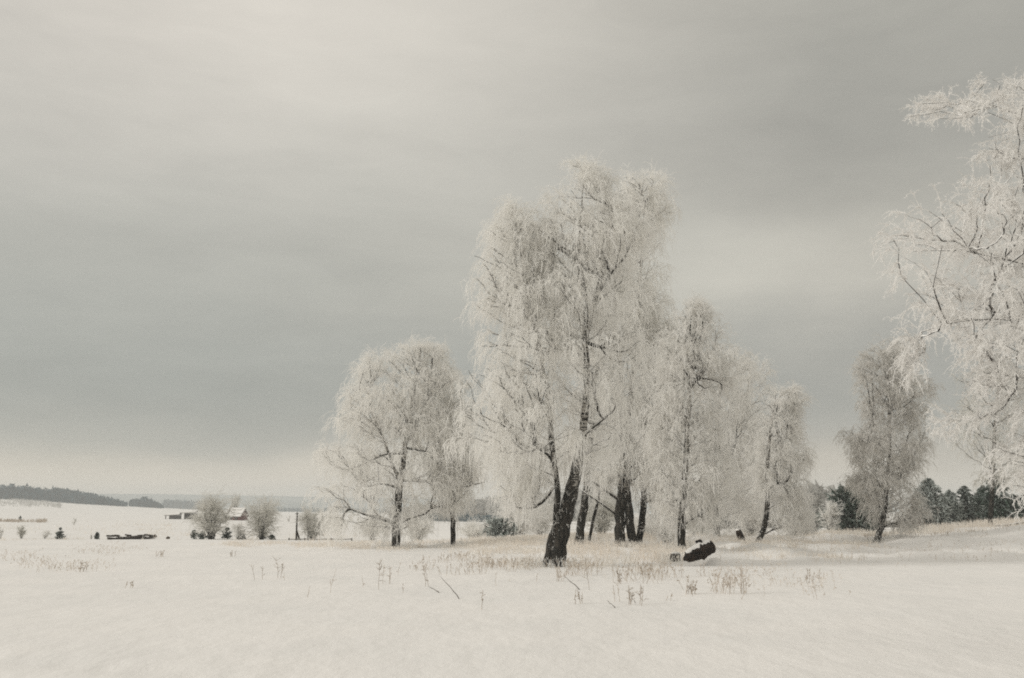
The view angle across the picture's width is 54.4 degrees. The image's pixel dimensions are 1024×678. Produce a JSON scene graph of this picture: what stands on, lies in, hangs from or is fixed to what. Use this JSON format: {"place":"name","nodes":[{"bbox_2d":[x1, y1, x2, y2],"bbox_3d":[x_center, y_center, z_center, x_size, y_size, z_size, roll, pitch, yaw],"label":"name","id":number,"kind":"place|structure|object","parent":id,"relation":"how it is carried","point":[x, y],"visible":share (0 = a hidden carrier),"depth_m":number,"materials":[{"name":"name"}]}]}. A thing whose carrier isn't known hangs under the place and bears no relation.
{"place":"outdoors","nodes":[
{"label":"outdoors","id":0,"kind":"place"},
{"bbox_2d":[0,541,155,571],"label":"grass","id":1,"kind":"structure","parent":0,"point":[30,554],"depth_m":39.40,"materials":[{"name":"beige plant"}]},
{"bbox_2d":[210,537,495,552],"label":"grass","id":2,"kind":"structure","parent":0,"point":[352,545],"depth_m":61.08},
{"bbox_2d":[412,552,558,575],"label":"grass","id":3,"kind":"structure","parent":0,"point":[478,562],"depth_m":37.58,"materials":[{"name":"beige plant"}]},
{"bbox_2d":[0,499,1023,677],"bbox_3d":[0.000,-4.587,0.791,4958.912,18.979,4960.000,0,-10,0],"label":"snow field","id":4,"kind":"structure","parent":0,"point":[185,606],"depth_m":21.50,"materials":[{"name":"white snow"}]},
{"bbox_2d":[15,525,26,538],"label":"frosted bush","id":5,"kind":"object","parent":4,"relation":"on","point":[20,533],"visible":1,"depth_m":92.17,"materials":[{"name":"white plant"}]},
{"bbox_2d":[0,518,47,522],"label":"dry scrub","id":6,"kind":"object","parent":4,"relation":"on","point":[38,520],"visible":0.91,"depth_m":206.81,"materials":[{"name":"grey plant"}]},
{"bbox_2d":[0,497,61,507],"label":"dry scrub","id":7,"kind":"object","parent":4,"relation":"on","point":[30,503],"visible":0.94,"depth_m":614.31,"materials":[{"name":"grey plant"}]},
{"bbox_2d":[1,537,90,540],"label":"dry scrub","id":8,"kind":"object","parent":4,"relation":"on","point":[3,538],"visible":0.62,"depth_m":89.29,"materials":[{"name":"beige plant"}]},
{"bbox_2d":[0,483,94,504],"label":"forest","id":9,"kind":"object","parent":4,"relation":"on","point":[11,491],"visible":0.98,"depth_m":772.95,"materials":[{"name":"grey plant"}]},
{"bbox_2d":[42,530,52,538],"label":"frosted bush","id":10,"kind":"object","parent":4,"relation":"on","point":[47,534],"visible":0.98,"depth_m":92.22,"materials":[{"name":"white plant"}]},
{"bbox_2d":[54,527,65,538],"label":"evergreen tree","id":11,"kind":"object","parent":4,"relation":"on","point":[59,534],"visible":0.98,"depth_m":92.18,"materials":[{"name":"green plant"}]},
{"bbox_2d":[52,486,127,506],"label":"forest","id":12,"kind":"object","parent":4,"relation":"on","point":[103,500],"visible":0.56,"depth_m":797.75,"materials":[{"name":"grey plant"}]},
{"bbox_2d":[94,532,99,538],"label":"evergreen tree","id":13,"kind":"object","parent":4,"relation":"on","point":[96,535],"visible":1,"depth_m":92.17,"materials":[{"name":"green plant"}]},
{"bbox_2d":[1,519,245,538],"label":"dry scrub","id":14,"kind":"object","parent":4,"relation":"on","point":[164,527],"visible":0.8,"depth_m":152.45,"materials":[{"name":"beige plant"}]},
{"bbox_2d":[106,534,155,539],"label":"timber pile","id":15,"kind":"object","parent":4,"relation":"on","point":[128,536],"visible":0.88,"depth_m":91.65,"materials":[{"name":"brown wood"}]},
{"bbox_2d":[128,496,163,507],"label":"forest","id":16,"kind":"object","parent":4,"relation":"on","point":[146,501],"visible":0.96,"depth_m":855.88,"materials":[{"name":"grey plant"}]},
{"bbox_2d":[164,513,180,518],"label":"barn ruin","id":17,"kind":"object","parent":4,"relation":"on","point":[174,515],"visible":0.82,"depth_m":293.11,"materials":[{"name":"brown wood"}]},
{"bbox_2d":[162,499,202,509],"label":"forest","id":18,"kind":"object","parent":4,"relation":"on","point":[179,504],"visible":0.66,"depth_m":1352.30,"materials":[{"name":"grey plant"}]},
{"bbox_2d":[180,510,197,518],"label":"barn ruin","id":19,"kind":"object","parent":4,"relation":"on","point":[187,514],"visible":0.62,"depth_m":294.92,"materials":[{"name":"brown wood"}]},
{"bbox_2d":[190,529,196,538],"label":"evergreen tree","id":20,"kind":"object","parent":4,"relation":"on","point":[194,535],"visible":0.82,"depth_m":92.11,"materials":[{"name":"green plant"}]},
{"bbox_2d":[197,531,207,538],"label":"evergreen tree","id":21,"kind":"object","parent":4,"relation":"on","point":[202,536],"visible":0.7,"depth_m":92.16,"materials":[{"name":"green plant"}]},
{"bbox_2d":[180,485,241,538],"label":"frosted bush","id":22,"kind":"object","parent":4,"relation":"on","point":[211,510],"visible":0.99,"depth_m":90.98,"materials":[{"name":"grey plant"}]},
{"bbox_2d":[221,527,231,538],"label":"evergreen tree","id":23,"kind":"object","parent":4,"relation":"on","point":[227,535],"visible":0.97,"depth_m":92.17,"materials":[{"name":"green plant"}]},
{"bbox_2d":[228,493,242,507],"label":"frosted bush","id":24,"kind":"object","parent":4,"relation":"on","point":[237,499],"visible":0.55,"depth_m":325.91,"materials":[{"name":"white plant"}]},
{"bbox_2d":[226,508,247,519],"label":"wooden house","id":25,"kind":"structure","parent":4,"relation":"on","point":[237,516],"depth_m":285.99,"materials":[{"name":"white wood"}]},
{"bbox_2d":[231,521,248,539],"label":"frosted bush","id":26,"kind":"object","parent":4,"relation":"on","point":[238,531],"visible":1,"depth_m":90.33,"materials":[{"name":"white plant"}]},
{"bbox_2d":[235,489,284,539],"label":"frosted bush","id":27,"kind":"object","parent":4,"relation":"on","point":[262,520],"visible":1,"depth_m":91.42,"materials":[{"name":"grey plant"}]},
{"bbox_2d":[141,530,401,539],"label":"dry scrub","id":28,"kind":"object","parent":4,"relation":"on","point":[142,538],"visible":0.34,"depth_m":103.61,"materials":[{"name":"beige plant"}]},
{"bbox_2d":[273,557,283,573],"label":"dry weed","id":29,"kind":"object","parent":4,"relation":"on","point":[277,567],"visible":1,"depth_m":31.77,"materials":[{"name":"beige plant"}]},
{"bbox_2d":[295,512,299,538],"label":"utility pole","id":30,"kind":"object","parent":4,"relation":"on","point":[297,534],"visible":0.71,"depth_m":90.81,"materials":[{"name":"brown wood"}]},
{"bbox_2d":[292,500,339,538],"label":"frosted bush","id":31,"kind":"object","parent":4,"relation":"on","point":[310,525],"visible":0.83,"depth_m":91.03,"materials":[{"name":"white plant"}]},
{"bbox_2d":[288,538,351,539],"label":"rail fence","id":32,"kind":"object","parent":4,"relation":"on","point":[315,539],"visible":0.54,"depth_m":90.14,"materials":[{"name":"brown wood"}]},
{"bbox_2d":[272,507,388,512],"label":"forest","id":33,"kind":"object","parent":4,"relation":"on","point":[292,509],"visible":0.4,"depth_m":1324.90,"materials":[{"name":"grey plant"}]},
{"bbox_2d":[350,509,387,540],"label":"frosted bush","id":34,"kind":"object","parent":4,"relation":"on","point":[370,537],"visible":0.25,"depth_m":78.55,"materials":[{"name":"white plant"}]},
{"bbox_2d":[375,560,386,589],"bbox_3d":[-3.612,6.510,27.423,0.296,0.867,0.265,2,-10,-14],"label":"dry weed","id":35,"kind":"object","parent":4,"relation":"on","point":[379,572],"visible":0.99,"depth_m":27.43,"materials":[{"name":"beige plant"}]},
{"bbox_2d":[381,565,391,582],"bbox_3d":[-3.735,7.010,29.567,0.397,0.607,0.215,3,-10,-18],"label":"dry weed","id":36,"kind":"object","parent":4,"relation":"on","point":[389,575],"visible":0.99,"depth_m":29.59,"materials":[{"name":"beige plant"}]},
{"bbox_2d":[301,329,487,548],"bbox_3d":[-7.050,6.220,57.957,10.074,13.504,8.734,2,-10,-14],"label":"frosted birch","id":37,"kind":"object","parent":4,"relation":"on","point":[438,380],"visible":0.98,"depth_m":57.01,"materials":[{"name":"white plant"}]},
{"bbox_2d":[402,514,438,539],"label":"frosted bush","id":38,"kind":"object","parent":4,"relation":"on","point":[425,529],"visible":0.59,"depth_m":74.08,"materials":[{"name":"white plant"}]},
{"bbox_2d":[417,378,488,545],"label":"frosted birch","id":39,"kind":"object","parent":4,"relation":"on","point":[465,478],"visible":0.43,"depth_m":57.56,"materials":[{"name":"white plant"}]},
{"bbox_2d":[420,512,502,521],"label":"forest","id":40,"kind":"object","parent":4,"relation":"on","point":[467,517],"visible":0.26,"depth_m":393.26,"materials":[{"name":"grey plant"}]},
{"bbox_2d":[456,518,489,538],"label":"frosted bush","id":41,"kind":"object","parent":4,"relation":"on","point":[469,530],"visible":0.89,"depth_m":72.38,"materials":[{"name":"white plant"}]},
{"bbox_2d":[470,516,490,537],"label":"frosted bush","id":42,"kind":"object","parent":4,"relation":"on","point":[483,524],"visible":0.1,"depth_m":78.59,"materials":[{"name":"white plant"}]},
{"bbox_2d":[478,516,518,537],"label":"bush","id":43,"kind":"object","parent":4,"relation":"on","point":[498,526],"visible":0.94,"depth_m":68.59,"materials":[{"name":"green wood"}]},
{"bbox_2d":[387,486,616,520],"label":"forest","id":44,"kind":"object","parent":4,"relation":"on","point":[481,505],"visible":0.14,"depth_m":433.56,"materials":[{"name":"grey plant"}]},
{"bbox_2d":[508,523,517,535],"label":"evergreen tree","id":45,"kind":"object","parent":4,"relation":"on","point":[513,524],"visible":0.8,"depth_m":68.73,"materials":[{"name":"plant"}]},
{"bbox_2d":[490,497,548,534],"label":"frosted bush","id":46,"kind":"object","parent":4,"relation":"on","point":[521,529],"visible":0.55,"depth_m":76.52,"materials":[{"name":"white plant"}]},
{"bbox_2d":[517,487,554,537],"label":"frosted bush","id":47,"kind":"object","parent":4,"relation":"on","point":[545,525],"visible":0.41,"depth_m":80.12,"materials":[{"name":"white plant"}]},
{"bbox_2d":[439,149,663,566],"bbox_3d":[1.614,0.482,39.883,9.240,17.057,6.901,0,-10,0],"label":"frosted birch","id":48,"kind":"object","parent":4,"relation":"on","point":[526,287],"visible":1,"depth_m":39.19,"materials":[{"name":"white plant"}]},
{"bbox_2d":[556,567,565,580],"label":"dry weed","id":49,"kind":"object","parent":4,"relation":"on","point":[559,576],"visible":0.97,"depth_m":30.64,"materials":[{"name":"beige plant"}]},
{"bbox_2d":[574,589,583,603],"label":"dry weed","id":50,"kind":"object","parent":4,"relation":"on","point":[577,596],"visible":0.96,"depth_m":23.11,"materials":[{"name":"beige plant"}]},
{"bbox_2d":[575,490,615,533],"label":"frosted bush","id":51,"kind":"object","parent":4,"relation":"on","point":[604,517],"visible":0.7,"depth_m":82.36,"materials":[{"name":"white plant"}]},
{"bbox_2d":[560,303,635,544],"bbox_3d":[4.635,4.362,53.959,4.565,14.073,3.658,0,-10,0],"label":"frosted birch","id":52,"kind":"object","parent":4,"relation":"on","point":[581,519],"visible":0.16,"depth_m":53.17,"materials":[{"name":"white plant"}]},
{"bbox_2d":[613,582,619,601],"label":"dry weed","id":53,"kind":"object","parent":4,"relation":"on","point":[614,593],"visible":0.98,"depth_m":23.59,"materials":[{"name":"beige plant"}]},
{"bbox_2d":[582,160,685,546],"bbox_3d":[6.694,0.558,53.672,6.169,21.622,5.140,0,-10,0],"label":"frosted birch","id":54,"kind":"object","parent":4,"relation":"on","point":[651,323],"visible":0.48,"depth_m":53.18,"materials":[{"name":"white plant"}]},
{"bbox_2d":[375,528,894,567],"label":"grass","id":55,"kind":"structure","parent":4,"relation":"on","point":[565,562],"depth_m":55.97,"materials":[{"name":"beige plant"}]},
{"bbox_2d":[626,584,647,605],"bbox_3d":[2.853,5.905,22.893,0.472,0.510,0.556,2,-10,-9],"label":"dry weed","id":56,"kind":"object","parent":4,"relation":"on","point":[629,592],"visible":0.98,"depth_m":22.92,"materials":[{"name":"beige plant"}]},
{"bbox_2d":[633,504,675,536],"bbox_3d":[9.055,12.224,64.661,4.249,3.291,4.310,6,-12,-32],"label":"frosted bush","id":57,"kind":"object","parent":4,"relation":"on","point":[648,522],"visible":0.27,"depth_m":64.75,"materials":[{"name":"white plant"}]},
{"bbox_2d":[619,313,696,543],"bbox_3d":[8.039,4.931,53.427,4.676,12.976,3.316,0,-10,0],"label":"frosted birch","id":58,"kind":"object","parent":4,"relation":"on","point":[644,501],"visible":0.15,"depth_m":52.72,"materials":[{"name":"white plant"}]},
{"bbox_2d":[639,511,677,546],"bbox_3d":[7.745,9.857,51.194,2.099,2.498,2.106,5,-11,-27],"label":"frosted bush","id":59,"kind":"object","parent":4,"relation":"on","point":[664,535],"visible":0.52,"depth_m":51.04,"materials":[{"name":"white plant"}]},
{"bbox_2d":[670,551,680,561],"bbox_3d":[6.764,9.048,41.222,0.539,0.495,0.491,0,-10,0],"label":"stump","id":60,"kind":"object","parent":4,"relation":"on","point":[674,554],"visible":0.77,"depth_m":41.10,"materials":[{"name":"wood"}]},
{"bbox_2d":[634,290,748,549],"bbox_3d":[8.821,3.920,49.028,5.593,13.347,4.679,5,-11,-28],"label":"frosted birch","id":61,"kind":"object","parent":4,"relation":"on","point":[703,500],"visible":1,"depth_m":48.50,"materials":[{"name":"white plant"}]},
{"bbox_2d":[687,581,696,594],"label":"dry weed","id":62,"kind":"object","parent":4,"relation":"on","point":[693,588],"visible":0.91,"depth_m":25.45,"materials":[{"name":"beige plant"}]},
{"bbox_2d":[683,539,715,561],"bbox_3d":[7.212,8.181,38.483,1.375,0.870,0.631,2,-10,-11],"label":"fallen log","id":63,"kind":"object","parent":4,"relation":"on","point":[701,549],"visible":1,"depth_m":38.26,"materials":[{"name":"brown wood"}]},
{"bbox_2d":[674,484,729,534],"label":"frosted bush","id":64,"kind":"object","parent":4,"relation":"on","point":[697,531],"visible":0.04,"depth_m":78.19,"materials":[{"name":"white plant"}]},
{"bbox_2d":[697,557,732,565],"bbox_3d":[7.609,8.733,38.983,3.000,0.348,2.100,0,-10,0],"label":"snow drift","id":65,"kind":"object","parent":4,"relation":"on","point":[713,561],"visible":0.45,"depth_m":38.72,"materials":[{"name":"white snow"}]},
{"bbox_2d":[714,566,730,593],"bbox_3d":[5.435,6.203,25.683,0.466,0.791,0.680,0,-10,0],"label":"dry weed","id":66,"kind":"object","parent":4,"relation":"on","point":[722,585],"visible":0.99,"depth_m":25.61,"materials":[{"name":"beige plant"}]},
{"bbox_2d":[681,339,773,536],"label":"frosted birch","id":67,"kind":"object","parent":4,"relation":"on","point":[740,425],"visible":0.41,"depth_m":65.41,"materials":[{"name":"white plant"}]},
{"bbox_2d":[729,566,748,593],"bbox_3d":[5.898,6.221,25.670,0.621,0.768,0.289,3,-10,-19],"label":"dry weed","id":68,"kind":"object","parent":4,"relation":"on","point":[740,574],"visible":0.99,"depth_m":25.69,"materials":[{"name":"beige plant"}]},
{"bbox_2d":[735,529,744,540],"bbox_3d":[13.521,11.717,58.860,0.653,0.994,0.433,0,-10,0],"label":"broken snag","id":69,"kind":"object","parent":4,"relation":"on","point":[739,533],"visible":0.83,"depth_m":58.75,"materials":[{"name":"brown plant"}]},
{"bbox_2d":[706,353,787,536],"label":"frosted birch","id":70,"kind":"object","parent":4,"relation":"on","point":[761,384],"visible":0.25,"depth_m":71.73,"materials":[{"name":"white plant"}]},
{"bbox_2d":[728,490,771,535],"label":"frosted bush","id":71,"kind":"object","parent":4,"relation":"on","point":[751,528],"visible":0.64,"depth_m":68.42,"materials":[{"name":"white plant"}]},
{"bbox_2d":[646,479,862,528],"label":"forest","id":72,"kind":"object","parent":4,"relation":"on","point":[818,488],"visible":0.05,"depth_m":152.88,"materials":[{"name":"grey plant"}]},
{"bbox_2d":[738,378,821,542],"bbox_3d":[16.393,7.545,60.618,5.124,10.311,4.287,0,-10,0],"label":"frosted birch","id":73,"kind":"object","parent":4,"relation":"on","point":[791,404],"visible":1,"depth_m":60.11,"materials":[{"name":"white plant"}]},
{"bbox_2d":[775,499,817,536],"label":"frosted bush","id":74,"kind":"object","parent":4,"relation":"on","point":[801,524],"visible":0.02,"depth_m":66.33,"materials":[{"name":"white plant"}]},
{"bbox_2d":[801,504,822,533],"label":"frosted bush","id":75,"kind":"object","parent":4,"relation":"on","point":[812,521],"visible":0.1,"depth_m":72.55,"materials":[{"name":"white plant"}]},
{"bbox_2d":[800,489,826,532],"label":"frosted bush","id":76,"kind":"object","parent":4,"relation":"on","point":[819,502],"visible":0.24,"depth_m":88.69,"materials":[{"name":"white plant"}]},
{"bbox_2d":[816,498,843,532],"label":"frosted bush","id":77,"kind":"object","parent":4,"relation":"on","point":[830,520],"visible":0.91,"depth_m":82.40,"materials":[{"name":"white plant"}]},
{"bbox_2d":[814,484,886,530],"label":"evergreen tree","id":78,"kind":"object","parent":4,"relation":"on","point":[848,518],"visible":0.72,"depth_m":84.00,"materials":[{"name":"green plant"}]},
{"bbox_2d":[700,534,1023,598],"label":"grass","id":79,"kind":"structure","parent":4,"relation":"on","point":[821,585],"depth_m":33.63,"materials":[{"name":"beige plant"}]},
{"bbox_2d":[855,497,878,531],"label":"evergreen tree","id":80,"kind":"object","parent":4,"relation":"on","point":[866,528],"visible":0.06,"depth_m":87.76,"materials":[{"name":"green plant"}]},
{"bbox_2d":[833,332,947,542],"bbox_3d":[23.439,6.140,61.893,5.534,13.574,7.151,-9,-13,42],"label":"frosted birch","id":81,"kind":"object","parent":4,"relation":"on","point":[878,444],"visible":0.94,"depth_m":61.24,"materials":[{"name":"white plant"}]},
{"bbox_2d":[781,521,1022,542],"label":"grass","id":82,"kind":"structure","parent":4,"relation":"on","point":[843,530],"depth_m":69.60,"materials":[{"name":"beige plant"}]},
{"bbox_2d":[906,497,924,526],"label":"evergreen tree","id":83,"kind":"object","parent":4,"relation":"on","point":[916,511],"visible":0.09,"depth_m":84.44,"materials":[{"name":"green plant"}]},
{"bbox_2d":[905,478,956,527],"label":"evergreen tree","id":84,"kind":"object","parent":4,"relation":"on","point":[933,496],"visible":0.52,"depth_m":86.23,"materials":[{"name":"green plant"}]},
{"bbox_2d":[863,522,1019,539],"bbox_3d":[28.675,12.231,62.876,12.491,1.315,15.490,-3,-10,18],"label":"dry scrub","id":85,"kind":"object","parent":4,"relation":"on","point":[864,535],"visible":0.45,"depth_m":63.70,"materials":[{"name":"beige plant"}]},
{"bbox_2d":[868,68,1023,529],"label":"frosted birch","id":86,"kind":"object","parent":4,"relation":"on","point":[980,349],"visible":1,"depth_m":15.54,"materials":[{"name":"white plant"}]},
{"bbox_2d":[942,490,966,525],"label":"evergreen tree","id":87,"kind":"object","parent":4,"relation":"on","point":[956,510],"visible":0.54,"depth_m":88.45,"materials":[{"name":"green plant"}]},
{"bbox_2d":[887,516,1023,535],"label":"grass","id":88,"kind":"structure","parent":4,"relation":"on","point":[945,527],"depth_m":70.66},
{"bbox_2d":[948,485,985,521],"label":"evergreen tree","id":89,"kind":"object","parent":4,"relation":"on","point":[965,496],"visible":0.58,"depth_m":90.49,"materials":[{"name":"green plant"}]},
{"bbox_2d":[938,353,1023,525],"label":"frosted birch","id":90,"kind":"object","parent":4,"relation":"on","point":[992,490],"visible":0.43,"depth_m":74.34,"materials":[{"name":"white plant"}]},
{"bbox_2d":[968,492,993,518],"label":"evergreen tree","id":91,"kind":"object","parent":4,"relation":"on","point":[979,501],"visible":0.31,"depth_m":96.40,"materials":[{"name":"green plant"}]},
{"bbox_2d":[975,485,998,511],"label":"evergreen tree","id":92,"kind":"object","parent":4,"relation":"on","point":[980,488],"visible":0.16,"depth_m":98.78,"materials":[{"name":"green plant"}]},
{"bbox_2d":[974,476,1023,521],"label":"evergreen tree","id":93,"kind":"object","parent":4,"relation":"on","point":[1002,506],"visible":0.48,"depth_m":94.06,"materials":[{"name":"green plant"}]},
{"bbox_2d":[1007,493,1023,517],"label":"evergreen tree","id":94,"kind":"object","parent":4,"relation":"on","point":[1014,495],"visible":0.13,"depth_m":96.61,"materials":[{"name":"green plant"}]},
{"bbox_2d":[0,0,1023,501],"label":"sky","id":95,"kind":"structure","parent":0,"point":[211,210],"materials":[{"name":"grey"}]},
{"bbox_2d":[438,532,591,570],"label":"grass","id":96,"kind":"structure","parent":0,"point":[516,539],"depth_m":53.10,"materials":[{"name":"beige plant"}]},
{"bbox_2d":[98,494,1010,512],"bbox_3d":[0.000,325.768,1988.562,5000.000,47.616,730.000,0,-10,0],"label":"hills","id":97,"kind":"structure","parent":0,"point":[290,502],"depth_m":1823.40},
{"bbox_2d":[535,530,689,579],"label":"grass","id":98,"kind":"structure","parent":0,"point":[652,546],"depth_m":45.35,"materials":[{"name":"beige plant"}]},
{"bbox_2d":[558,555,749,596],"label":"grass","id":99,"kind":"structure","parent":0,"point":[647,569],"depth_m":31.48,"materials":[{"name":"beige plant"}]},
{"bbox_2d":[676,529,888,564],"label":"grass","id":100,"kind":"structure","parent":0,"point":[789,543],"depth_m":52.96,"materials":[{"name":"beige plant"}]}
]}

